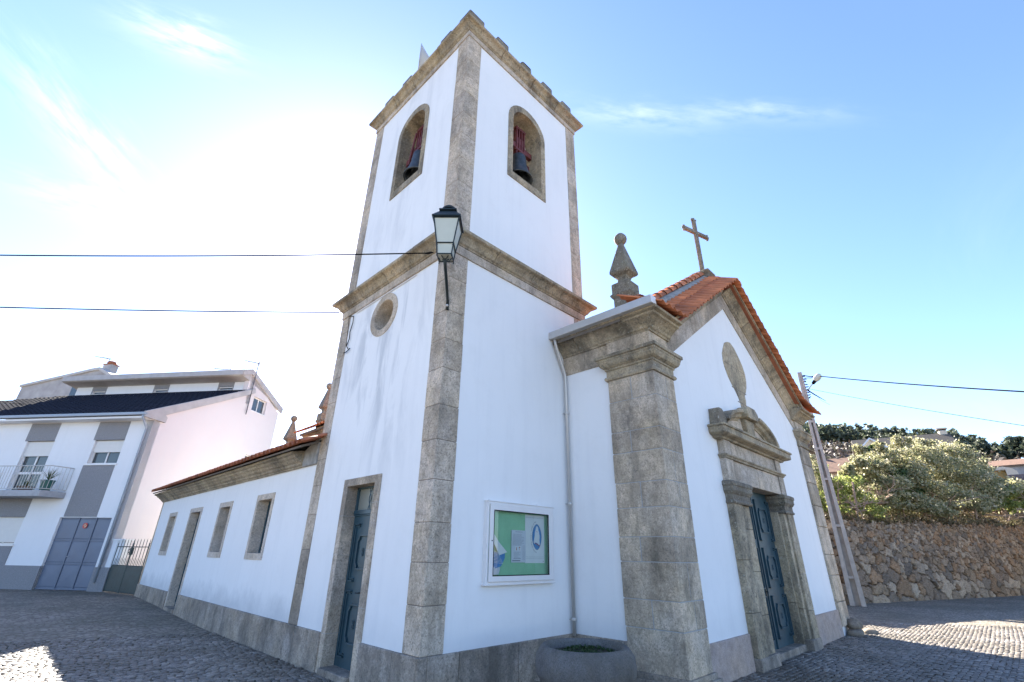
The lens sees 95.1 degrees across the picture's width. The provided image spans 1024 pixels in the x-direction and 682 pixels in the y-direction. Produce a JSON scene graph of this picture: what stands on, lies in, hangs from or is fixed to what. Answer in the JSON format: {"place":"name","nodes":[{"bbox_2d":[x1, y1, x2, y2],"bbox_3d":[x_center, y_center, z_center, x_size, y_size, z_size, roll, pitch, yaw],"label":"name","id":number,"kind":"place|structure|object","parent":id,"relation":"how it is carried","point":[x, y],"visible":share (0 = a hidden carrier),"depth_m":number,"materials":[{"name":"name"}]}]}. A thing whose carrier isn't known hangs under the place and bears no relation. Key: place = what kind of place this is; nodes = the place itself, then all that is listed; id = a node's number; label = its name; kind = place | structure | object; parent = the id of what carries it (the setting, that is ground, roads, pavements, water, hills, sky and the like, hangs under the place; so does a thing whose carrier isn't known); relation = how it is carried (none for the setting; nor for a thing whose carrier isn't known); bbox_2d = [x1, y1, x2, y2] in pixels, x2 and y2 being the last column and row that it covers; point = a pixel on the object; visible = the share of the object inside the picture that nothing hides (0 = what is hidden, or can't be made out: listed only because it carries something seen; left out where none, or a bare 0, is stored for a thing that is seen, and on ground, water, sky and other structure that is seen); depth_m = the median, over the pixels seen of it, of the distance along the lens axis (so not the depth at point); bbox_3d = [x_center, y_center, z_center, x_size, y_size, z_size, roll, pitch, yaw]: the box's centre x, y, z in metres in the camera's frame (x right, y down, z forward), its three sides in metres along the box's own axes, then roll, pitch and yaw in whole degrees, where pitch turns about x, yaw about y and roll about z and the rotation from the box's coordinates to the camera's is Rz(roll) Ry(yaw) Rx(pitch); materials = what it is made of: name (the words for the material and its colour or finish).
{"place":"outdoors","nodes":[
{"label":"outdoors","id":0,"kind":"place"},
{"bbox_2d":[0,589,1023,681],"bbox_3d":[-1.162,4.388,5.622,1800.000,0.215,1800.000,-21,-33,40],"label":"ground","id":1,"kind":"structure","parent":0,"point":[37,615],"depth_m":14.12,"materials":[{"name":"grey stone"}]},
{"bbox_2d":[6,361,119,419],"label":"house","id":2,"kind":"structure","parent":1,"relation":"on","point":[52,386],"depth_m":39.87,"materials":[{"name":"paint"}]},
{"bbox_2d":[69,387,76,395],"bbox_3d":[-36.758,4.376,39.285,0.700,1.100,0.140,-3,-25,8],"label":"window","id":3,"kind":"structure","parent":2,"relation":"in","point":[73,391],"depth_m":39.26,"materials":[{"name":"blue glass"}]},
{"bbox_2d":[96,539,134,591],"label":"gate pier","id":4,"kind":"structure","parent":1,"relation":"on","point":[107,566],"depth_m":18.57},
{"bbox_2d":[103,539,150,594],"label":"iron gate","id":5,"kind":"structure","parent":1,"relation":"on","point":[122,578],"depth_m":17.75,"materials":[{"name":"grey metal"}]},
{"bbox_2d":[0,369,282,591],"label":"house","id":6,"kind":"structure","parent":1,"relation":"on","point":[164,429],"depth_m":20.88,"materials":[{"name":"white paint"}]},
{"bbox_2d":[0,517,24,545],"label":"window","id":7,"kind":"structure","parent":6,"relation":"in","point":[9,526],"depth_m":19.77,"materials":[{"name":"white metal"}]},
{"bbox_2d":[16,479,34,489],"bbox_3d":[-20.558,6.069,19.822,0.582,0.519,0.582,6,-25,-10],"label":"potted plant","id":8,"kind":"object","parent":6,"relation":"on","point":[25,486],"visible":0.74,"depth_m":19.68,"materials":[{"name":"green plant"}]},
{"bbox_2d":[10,441,54,489],"bbox_3d":[-21.380,5.608,20.928,1.460,2.210,0.115,-3,-25,8],"label":"balcony door","id":9,"kind":"structure","parent":6,"relation":"in","point":[36,453],"depth_m":21.05,"materials":[{"name":"white metal"}]},
{"bbox_2d":[39,469,66,490],"bbox_3d":[-19.499,5.800,19.763,0.987,0.991,0.799,18,-29,-33],"label":"potted plant","id":10,"kind":"object","parent":6,"relation":"on","point":[47,481],"visible":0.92,"depth_m":19.63,"materials":[{"name":"green plant"}]},
{"bbox_2d":[34,518,111,590],"bbox_3d":[-17.686,8.565,18.932,2.480,2.660,0.132,-3,-25,8],"label":"garage door","id":11,"kind":"structure","parent":6,"relation":"in","point":[73,555],"depth_m":18.92,"materials":[{"name":"grey metal"}]},
{"bbox_2d":[91,391,104,394],"bbox_3d":[-25.004,3.162,28.395,0.920,0.210,0.180,-3,-25,8],"label":"attic window","id":12,"kind":"structure","parent":6,"relation":"in","point":[100,392],"depth_m":28.43,"materials":[{"name":"white glass"}]},
{"bbox_2d":[84,440,123,464],"bbox_3d":[-17.837,4.923,20.616,1.600,1.100,0.250,-3,-25,8],"label":"window","id":13,"kind":"structure","parent":6,"relation":"in","point":[106,452],"depth_m":20.68,"materials":[{"name":"white metal"}]},
{"bbox_2d":[153,389,167,392],"bbox_3d":[-20.825,2.972,27.834,0.920,0.210,0.180,-3,-25,8],"label":"attic window","id":14,"kind":"structure","parent":6,"relation":"in","point":[157,390],"depth_m":27.89,"materials":[{"name":"white glass"}]},
{"bbox_2d":[220,387,232,389],"bbox_3d":[-16.647,2.782,27.273,0.920,0.210,0.180,-3,-25,8],"label":"attic window","id":15,"kind":"structure","parent":6,"relation":"in","point":[221,388],"depth_m":27.33,"materials":[{"name":"white glass"}]},
{"bbox_2d":[244,358,261,413],"bbox_3d":[-15.443,2.647,27.248,1.121,3.349,0.600,-3,-25,8],"label":"tv antenna","id":16,"kind":"object","parent":6,"relation":"attached to","point":[259,363],"visible":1,"depth_m":27.47,"materials":[{"name":"metal"}]},
{"bbox_2d":[251,397,264,415],"bbox_3d":[-15.085,3.887,27.815,0.210,0.870,1.320,-3,-25,8],"label":"side window","id":17,"kind":"structure","parent":6,"relation":"in","point":[258,405],"depth_m":27.93,"materials":[{"name":"glass"}]},
{"bbox_2d":[134,10,849,681],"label":"church","id":18,"kind":"structure","parent":1,"relation":"on","point":[652,450],"depth_m":8.81,"materials":[{"name":"paint"}]},
{"bbox_2d":[0,307,339,312],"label":"overhead cable","id":19,"kind":"object","parent":18,"relation":"attached to","point":[167,310],"visible":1,"depth_m":10.33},
{"bbox_2d":[403,124,423,180],"bbox_3d":[-2.249,-4.621,11.496,0.702,1.650,0.689,2,-24,-3],"label":"church bell","id":20,"kind":"object","parent":18,"relation":"attached to","point":[411,169],"visible":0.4,"depth_m":11.41,"materials":[{"name":"grey metal"}]},
{"bbox_2d":[418,43,428,68],"bbox_3d":[-2.007,-7.312,12.668,1.015,1.085,1.030,7,-25,-13],"label":"loudspeaker","id":21,"kind":"object","parent":18,"relation":"on","point":[423,56],"visible":0.1,"depth_m":12.19,"materials":[{"name":"grey plastic"}]},
{"bbox_2d":[432,205,463,310],"bbox_3d":[-1.068,-1.434,7.792,0.470,1.640,0.887,1,-24,1],"label":"wall lantern","id":22,"kind":"object","parent":18,"relation":"attached to","point":[448,225],"depth_m":7.58,"materials":[{"name":"black metal"}]},
{"bbox_2d":[481,499,555,585],"bbox_3d":[0.152,3.220,7.498,0.121,1.205,1.585,-21,-33,40],"label":"notice board","id":23,"kind":"object","parent":18,"relation":"attached to","point":[502,519],"visible":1,"depth_m":7.36,"materials":[{"name":"green metal"}]},
{"bbox_2d":[493,534,506,574],"bbox_3d":[-0.200,3.210,7.113,0.035,0.615,0.360,-21,-33,40],"label":"poster","id":24,"kind":"object","parent":23,"relation":"attached to","point":[499,556],"visible":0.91,"depth_m":7.09,"materials":[{"name":"white paper"}]},
{"bbox_2d":[511,530,525,562],"bbox_3d":[0.106,3.273,7.465,0.005,0.470,0.330,-21,-33,40],"label":"notice sheet","id":25,"kind":"object","parent":23,"relation":"attached to","point":[518,545],"visible":1,"depth_m":7.46,"materials":[{"name":"paper"}]},
{"bbox_2d":[488,503,553,581],"bbox_3d":[0.176,3.215,7.462,0.024,1.085,1.460,-21,-33,40],"label":"case door","id":26,"kind":"structure","parent":23,"relation":"in","point":[493,506],"depth_m":7.37,"materials":[{"name":"white metal"}]},
{"bbox_2d":[525,514,544,562],"bbox_3d":[0.382,3.284,7.773,0.011,0.732,0.472,-21,-33,40],"label":"poster","id":27,"kind":"object","parent":23,"relation":"attached to","point":[534,527],"visible":1,"depth_m":7.77,"materials":[{"name":"white paper"}]},
{"bbox_2d":[513,125,532,184],"bbox_3d":[0.161,-4.536,11.456,0.689,1.650,0.702,2,-24,-3],"label":"church bell","id":28,"kind":"object","parent":18,"relation":"attached to","point":[521,155],"visible":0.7,"depth_m":11.38,"materials":[{"name":"grey metal"}]},
{"bbox_2d":[0,621,1023,681],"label":"cobblestones","id":29,"kind":"structure","parent":1,"relation":"on","point":[212,657],"depth_m":8.39,"materials":[{"name":"stone"}]},
{"bbox_2d":[535,638,636,681],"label":"planter","id":30,"kind":"object","parent":29,"relation":"on","point":[578,660],"visible":1,"depth_m":5.15,"materials":[{"name":"concrete"},{"name":"soil"},{"name":"moss"}]},
{"bbox_2d":[862,628,878,633],"bbox_3d":[9.420,7.676,12.326,0.390,0.205,0.634,-21,-33,40],"label":"boulder","id":31,"kind":"object","parent":29,"relation":"on","point":[869,631],"visible":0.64,"depth_m":12.18,"materials":[{"name":"grey stone"}]},
{"bbox_2d":[797,372,866,606],"bbox_3d":[14.795,6.372,21.464,1.223,10.600,0.340,-14,-28,30],"label":"utility pole","id":32,"kind":"object","parent":1,"relation":"on","point":[853,585],"visible":0.92,"depth_m":20.80,"materials":[{"name":"concrete"}]},
{"bbox_2d":[806,373,821,391],"bbox_3d":[14.950,2.083,23.209,0.838,0.856,0.311,-21,-33,40],"label":"street lamp","id":33,"kind":"object","parent":32,"relation":"attached to","point":[816,377],"visible":0.99,"depth_m":23.10,"materials":[{"name":"metal"}]},
{"bbox_2d":[812,389,1023,425],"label":"overhead cable","id":34,"kind":"object","parent":32,"relation":"attached to","point":[928,410],"visible":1,"depth_m":16.03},
{"bbox_2d":[820,376,1023,391],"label":"overhead cable","id":35,"kind":"object","parent":32,"relation":"attached to","point":[930,385],"visible":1,"depth_m":16.40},
{"bbox_2d":[847,628,864,635],"bbox_3d":[8.838,7.492,12.008,0.350,0.234,0.586,-21,-33,40],"label":"boulder","id":36,"kind":"object","parent":1,"relation":"on","point":[855,632],"visible":0.79,"depth_m":11.87,"materials":[{"name":"grey stone"}]},
{"bbox_2d":[846,618,862,628],"bbox_3d":[8.871,7.352,12.148,0.382,0.302,0.494,-21,-33,40],"label":"boulder","id":37,"kind":"object","parent":36,"relation":"on","point":[853,623],"visible":0.84,"depth_m":12.03,"materials":[{"name":"grey stone"}]},
{"bbox_2d":[825,518,1023,604],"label":"stone wall","id":38,"kind":"structure","parent":1,"relation":"on","point":[906,562],"depth_m":24.23,"materials":[{"name":"stone"}]},
{"bbox_2d":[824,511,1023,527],"bbox_3d":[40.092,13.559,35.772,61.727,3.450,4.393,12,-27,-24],"label":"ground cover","id":39,"kind":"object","parent":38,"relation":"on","point":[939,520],"visible":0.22,"depth_m":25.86,"materials":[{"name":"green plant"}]},
{"bbox_2d":[955,475,1023,519],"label":"bush","id":40,"kind":"object","parent":38,"relation":"on","point":[1003,484],"visible":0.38,"depth_m":29.67,"materials":[{"name":"green plant"}]},
{"bbox_2d":[993,484,1023,525],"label":"bush","id":41,"kind":"object","parent":38,"relation":"on","point":[1010,505],"visible":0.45,"depth_m":30.30,"materials":[{"name":"green plant"}]},
{"bbox_2d":[0,0,1023,458],"label":"sky","id":42,"kind":"structure","parent":0,"point":[857,166],"materials":[{"name":"blue"}]},
{"bbox_2d":[809,443,1023,514],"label":"hillside","id":43,"kind":"structure","parent":0,"point":[848,444],"depth_m":162.12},
{"bbox_2d":[809,453,823,492],"bbox_3d":[14.939,7.512,23.340,1.677,4.072,0.918,14,-27,-26],"label":"bush","id":44,"kind":"object","parent":43,"relation":"on","point":[817,476],"visible":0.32,"depth_m":23.74,"materials":[{"name":"green plant"}]},
{"bbox_2d":[826,457,849,477],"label":"house","id":45,"kind":"structure","parent":43,"relation":"on","point":[833,466],"depth_m":48.27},
{"bbox_2d":[812,464,890,519],"bbox_3d":[16.873,8.060,24.068,5.350,3.492,2.452,9,-26,-17],"label":"bush","id":46,"kind":"object","parent":43,"relation":"on","point":[845,481],"visible":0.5,"depth_m":23.82,"materials":[{"name":"green plant"}]},
{"bbox_2d":[821,475,888,518],"bbox_3d":[16.124,8.131,23.137,2.002,3.055,4.108,9,-26,-17],"label":"vine stock","id":47,"kind":"object","parent":43,"relation":"on","point":[852,504],"visible":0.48,"depth_m":22.63,"materials":[{"name":"plant"}]},
{"bbox_2d":[852,482,859,519],"bbox_3d":[17.130,8.004,23.351,0.299,1.887,0.098,-14,-28,29],"label":"wooden post","id":48,"kind":"object","parent":43,"relation":"on","point":[853,488],"visible":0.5,"depth_m":23.41,"materials":[{"name":"brown wood"}]},
{"bbox_2d":[837,473,917,515],"bbox_3d":[19.118,8.354,25.087,2.471,2.785,3.833,19,-30,-34],"label":"bush","id":49,"kind":"object","parent":43,"relation":"on","point":[879,493],"visible":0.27,"depth_m":24.70,"materials":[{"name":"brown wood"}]},
{"bbox_2d":[863,444,927,519],"bbox_3d":[21.266,8.228,26.050,3.371,4.577,1.775,11,-26,-21],"label":"bush","id":50,"kind":"object","parent":43,"relation":"on","point":[901,472],"visible":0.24,"depth_m":26.01,"materials":[{"name":"green plant"}]},
{"bbox_2d":[851,427,964,468],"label":"house","id":51,"kind":"structure","parent":43,"relation":"on","point":[944,435],"depth_m":40.95,"materials":[{"name":"white"}]},
{"bbox_2d":[884,489,939,522],"bbox_3d":[22.218,9.307,26.950,3.740,3.076,2.744,-21,-33,40],"label":"vine stock","id":52,"kind":"object","parent":43,"relation":"on","point":[926,512],"visible":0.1,"depth_m":26.03,"materials":[{"name":"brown wood"}]},
{"bbox_2d":[802,422,1023,459],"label":"pine forest","id":53,"kind":"object","parent":43,"relation":"on","point":[829,432],"visible":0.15,"depth_m":154.37,"materials":[{"name":"green plant"}]},
{"bbox_2d":[807,438,1023,466],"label":"scrubland","id":54,"kind":"structure","parent":43,"relation":"on","point":[834,451],"depth_m":94.31,"materials":[{"name":"leaf"}]},
{"bbox_2d":[836,433,1007,519],"bbox_3d":[25.643,8.344,28.423,17.568,6.248,5.992,20,-31,-36],"label":"olive bush","id":55,"kind":"object","parent":43,"relation":"on","point":[940,469],"visible":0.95,"depth_m":26.99,"materials":[{"name":"green plant"}]},
{"bbox_2d":[823,507,1023,526],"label":"dry grass","id":56,"kind":"structure","parent":43,"relation":"on","point":[888,518],"depth_m":26.05,"materials":[{"name":"brown plant"}]},
{"bbox_2d":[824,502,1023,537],"bbox_3d":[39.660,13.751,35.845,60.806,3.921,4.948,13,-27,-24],"label":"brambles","id":57,"kind":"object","parent":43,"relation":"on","point":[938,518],"visible":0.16,"depth_m":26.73,"materials":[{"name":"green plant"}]},
{"bbox_2d":[924,492,996,524],"bbox_3d":[24.385,9.204,26.950,5.063,2.794,2.604,-21,-33,40],"label":"vine stock","id":58,"kind":"object","parent":43,"relation":"on","point":[949,499],"visible":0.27,"depth_m":26.35,"materials":[{"name":"brown wood"}]},
{"bbox_2d":[952,471,1006,520],"bbox_3d":[27.032,9.927,29.275,4.898,3.168,3.741,-21,-33,40],"label":"vine stock","id":59,"kind":"object","parent":43,"relation":"on","point":[972,488],"visible":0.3,"depth_m":28.74,"materials":[{"name":"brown wood"}]},
{"bbox_2d":[963,509,1017,518],"bbox_3d":[30.279,10.740,30.728,3.796,2.625,2.776,-21,-33,40],"label":"vine stock","id":60,"kind":"object","parent":43,"relation":"on","point":[1007,517],"visible":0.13,"depth_m":29.98,"materials":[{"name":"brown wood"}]},
{"bbox_2d":[988,458,1023,473],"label":"house","id":61,"kind":"structure","parent":43,"relation":"on","point":[1017,464],"depth_m":68.25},
{"bbox_2d":[993,467,1018,478],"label":"house","id":62,"kind":"structure","parent":43,"relation":"on","point":[1006,472],"depth_m":46.55,"materials":[{"name":"paint"}]},
{"bbox_2d":[990,509,1023,520],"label":"vine stock","id":63,"kind":"object","parent":43,"relation":"on","point":[1017,513],"visible":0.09,"depth_m":32.26,"materials":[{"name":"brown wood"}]},
{"bbox_2d":[991,493,1023,520],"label":"vine stock","id":64,"kind":"object","parent":43,"relation":"on","point":[995,513],"visible":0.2,"depth_m":30.88,"materials":[{"name":"plant"}]},
{"bbox_2d":[1001,436,1023,457],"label":"pine tree","id":65,"kind":"object","parent":43,"relation":"on","point":[1018,441],"visible":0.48,"depth_m":172.65,"materials":[{"name":"green plant"}]},
{"bbox_2d":[1007,474,1023,482],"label":"house","id":66,"kind":"structure","parent":43,"relation":"on","point":[1019,476],"depth_m":36.58,"materials":[{"name":"white paint"}]},
{"bbox_3d":[-1.335,-1.423,7.560,0.118,0.070,0.118,-21,-33,40],"label":"cable clamp","id":67,"kind":"object","parent":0,"visible":0},
{"bbox_2d":[0,252,426,256],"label":"overhead cable","id":68,"kind":"object","parent":67,"relation":"attached to","point":[207,255],"visible":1,"depth_m":7.06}
]}

